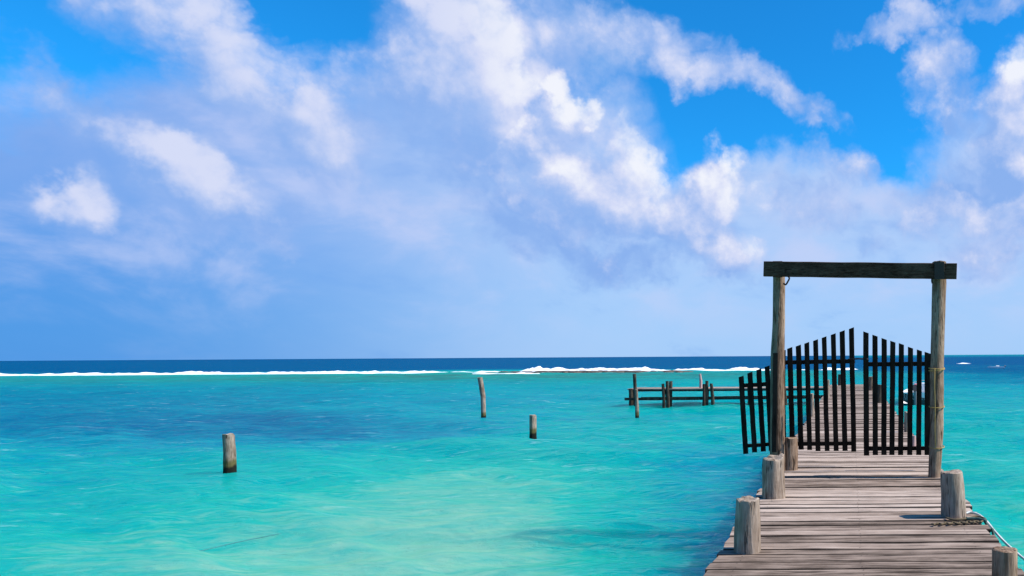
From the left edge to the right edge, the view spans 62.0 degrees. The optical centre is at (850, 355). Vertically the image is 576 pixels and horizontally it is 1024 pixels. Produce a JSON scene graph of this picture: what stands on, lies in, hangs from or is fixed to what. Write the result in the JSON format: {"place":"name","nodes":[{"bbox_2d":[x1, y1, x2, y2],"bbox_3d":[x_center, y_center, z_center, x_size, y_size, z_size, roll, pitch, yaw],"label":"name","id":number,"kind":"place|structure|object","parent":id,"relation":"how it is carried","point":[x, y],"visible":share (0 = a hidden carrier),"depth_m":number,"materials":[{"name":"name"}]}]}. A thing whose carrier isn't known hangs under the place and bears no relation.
{"place":"outdoors","nodes":[
{"label":"outdoors","id":0,"kind":"place"},
{"bbox_2d":[0,354,1023,575],"bbox_3d":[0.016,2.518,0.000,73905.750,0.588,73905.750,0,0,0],"label":"water","id":1,"kind":"structure","parent":0,"point":[397,474],"depth_m":17.51,"materials":[{"name":"teal liquid"}]},
{"bbox_2d":[222,433,236,472],"bbox_3d":[-13.445,2.283,16.111,0.254,1.208,0.254,0,0,-31],"label":"mooring post","id":2,"kind":"object","parent":1,"relation":"in","point":[229,456],"visible":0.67,"depth_m":16.03,"materials":[{"name":"grey wood"}]},
{"bbox_2d":[200,533,279,550],"bbox_3d":[-8.455,2.542,9.644,0.119,0.035,2.811,0,0,21],"label":"floating rope","id":3,"kind":"object","parent":1,"relation":"on","point":[239,541],"visible":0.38,"depth_m":10.12,"materials":[{"name":"fabric"}]},
{"bbox_2d":[477,377,485,417],"bbox_3d":[-14.691,1.883,29.688,0.352,2.035,0.203,0,0,0],"label":"mooring post","id":4,"kind":"object","parent":1,"relation":"in","point":[483,396],"visible":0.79,"depth_m":29.62,"materials":[{"name":"grey wood"}]},
{"bbox_2d":[0,363,969,375],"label":"surf","id":5,"kind":"structure","parent":1,"relation":"on","point":[539,368],"depth_m":126.23,"materials":[{"name":"liquid"}]},
{"bbox_2d":[529,414,536,438],"bbox_3d":[-9.750,2.339,22.859,0.210,1.047,0.224,0,0,0],"label":"mooring post","id":6,"kind":"object","parent":1,"relation":"in","point":[533,426],"visible":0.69,"depth_m":22.79,"materials":[{"name":"grey wood"}]},
{"bbox_2d":[485,370,692,372],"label":"reef","id":7,"kind":"object","parent":1,"relation":"in","point":[616,371],"visible":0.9,"depth_m":118.67},
{"bbox_2d":[635,389,638,417],"bbox_3d":[-8.431,2.098,29.424,0.160,1.512,0.163,0,0,-42],"label":"mooring post","id":8,"kind":"object","parent":1,"relation":"in","point":[636,405],"visible":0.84,"depth_m":29.37,"materials":[{"name":"grey wood"}]},
{"bbox_2d":[625,374,822,407],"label":"jetty","id":9,"kind":"object","parent":1,"relation":"in","point":[668,389],"visible":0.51,"depth_m":36.85,"materials":[{"name":"brown wood"}]},
{"bbox_2d":[699,374,701,387],"bbox_3d":[-7.545,1.292,37.504,0.154,0.756,0.148,0,0,30],"label":"jetty post","id":10,"kind":"object","parent":9,"relation":"on","point":[700,381],"visible":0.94,"depth_m":37.45,"materials":[{"name":"wood"}]},
{"bbox_2d":[704,384,1023,575],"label":"pier","id":11,"kind":"structure","parent":1,"relation":"in","point":[840,512],"depth_m":7.11,"materials":[{"name":"grey wood"}]},
{"bbox_2d":[734,495,760,554],"bbox_3d":[-0.848,1.411,6.116,0.225,0.492,0.229,0,0,0],"label":"mooring stump","id":12,"kind":"object","parent":11,"relation":"on","point":[747,532],"visible":0.91,"depth_m":6.03,"materials":[{"name":"grey wood"}]},
{"bbox_2d":[762,453,784,499],"bbox_3d":[-0.872,1.387,8.429,0.267,0.539,0.256,0,0,0],"label":"mooring stump","id":13,"kind":"object","parent":11,"relation":"on","point":[773,480],"visible":0.91,"depth_m":8.33,"materials":[{"name":"grey wood"}]},
{"bbox_2d":[785,437,797,470],"bbox_3d":[-0.845,1.403,10.462,0.215,0.507,0.207,0,0,0],"label":"mooring stump","id":14,"kind":"object","parent":11,"relation":"on","point":[791,453],"visible":0.77,"depth_m":10.38,"materials":[{"name":"wood"}]},
{"bbox_2d":[811,393,813,416],"bbox_3d":[-1.015,1.325,19.503,0.145,0.667,0.133,0,0,0],"label":"mooring stump","id":15,"kind":"object","parent":11,"relation":"on","point":[812,404],"visible":0.56,"depth_m":19.45,"materials":[{"name":"grey wood"}]},
{"bbox_2d":[828,380,829,398],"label":"mooring stump","id":16,"kind":"object","parent":11,"relation":"on","point":[828,389],"visible":0.27,"depth_m":27.45,"materials":[{"name":"grey wood"}]},
{"bbox_2d":[838,374,840,385],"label":"mooring stump","id":17,"kind":"object","parent":11,"relation":"on","point":[839,379],"visible":0.56,"depth_m":39.40,"materials":[{"name":"grey wood"}]},
{"bbox_2d":[763,261,956,477],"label":"gate","id":18,"kind":"structure","parent":11,"relation":"on","point":[938,273],"depth_m":10.27,"materials":[{"name":"wood"}]},
{"bbox_2d":[739,365,769,453],"bbox_3d":[-1.307,0.761,10.466,0.520,1.243,0.060,0,0,0],"label":"picket fence","id":19,"kind":"object","parent":18,"relation":"attached to","point":[750,385],"visible":0.88,"depth_m":10.44,"materials":[{"name":"black wood"}]},
{"bbox_2d":[869,377,871,389],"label":"mooring stump","id":20,"kind":"object","parent":11,"relation":"on","point":[870,383],"visible":0.44,"depth_m":33.90,"materials":[{"name":"grey wood"}]},
{"bbox_2d":[878,384,880,402],"bbox_3d":[0.980,1.311,24.997,0.247,0.678,0.234,0,0,0],"label":"mooring stump","id":21,"kind":"object","parent":11,"relation":"on","point":[879,393],"visible":0.28,"depth_m":24.90,"materials":[{"name":"grey wood"}]},
{"bbox_2d":[904,411,906,431],"bbox_3d":[1.169,1.402,15.503,0.117,0.482,0.114,0,0,0],"label":"mooring stump","id":22,"kind":"object","parent":11,"relation":"on","point":[905,421],"visible":0.53,"depth_m":15.46,"materials":[{"name":"grey wood"}]},
{"bbox_2d":[912,435,915,445],"bbox_3d":[1.063,1.498,12.601,0.096,0.291,0.104,0,0,0],"label":"mooring stump","id":23,"kind":"object","parent":11,"relation":"on","point":[914,441],"visible":0.38,"depth_m":12.56,"materials":[{"name":"grey wood"}]},
{"bbox_2d":[940,469,966,518],"bbox_3d":[1.019,1.393,7.363,0.259,0.516,0.240,0,0,0],"label":"mooring stump","id":24,"kind":"object","parent":11,"relation":"on","point":[953,504],"visible":0.94,"depth_m":7.27,"materials":[{"name":"grey wood"}]},
{"bbox_2d":[931,515,985,525],"bbox_3d":[1.025,1.575,7.107,0.582,0.025,0.286,0,0,-10],"label":"coiled rope","id":25,"kind":"object","parent":11,"relation":"on","point":[959,522],"visible":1,"depth_m":7.02,"materials":[{"name":"fabric"}]},
{"bbox_2d":[966,517,994,534],"bbox_3d":[1.273,2.123,7.087,0.119,1.140,0.379,0,0,-41],"label":"hanging rope","id":26,"kind":"object","parent":11,"relation":"hanging from","point":[980,519],"visible":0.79,"depth_m":7.11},
{"bbox_2d":[966,511,1023,559],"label":"mooring line","id":27,"kind":"object","parent":11,"relation":"attached to","point":[999,536],"visible":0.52,"depth_m":7.00,"materials":[{"name":"fabric"}]},
{"bbox_2d":[992,546,1017,575],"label":"mooring stump","id":28,"kind":"object","parent":11,"relation":"on","point":[1004,560],"visible":1,"depth_m":4.49,"materials":[{"name":"wood"}]},
{"bbox_2d":[903,380,924,404],"bbox_3d":[3.926,2.102,39.747,1.900,1.449,5.495,0,0,14],"label":"skiff","id":29,"kind":"object","parent":1,"relation":"on","point":[905,399],"visible":0.17,"depth_m":37.41,"materials":[{"name":"white paint"}]},
{"bbox_2d":[988,365,1005,367],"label":"motorboat","id":30,"kind":"object","parent":1,"relation":"on","point":[996,366],"visible":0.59,"depth_m":133.15,"materials":[{"name":"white paint"}]},
{"bbox_2d":[0,0,1023,360],"label":"sky","id":31,"kind":"structure","parent":0,"point":[180,179],"materials":[{"name":"blue"}]}
]}

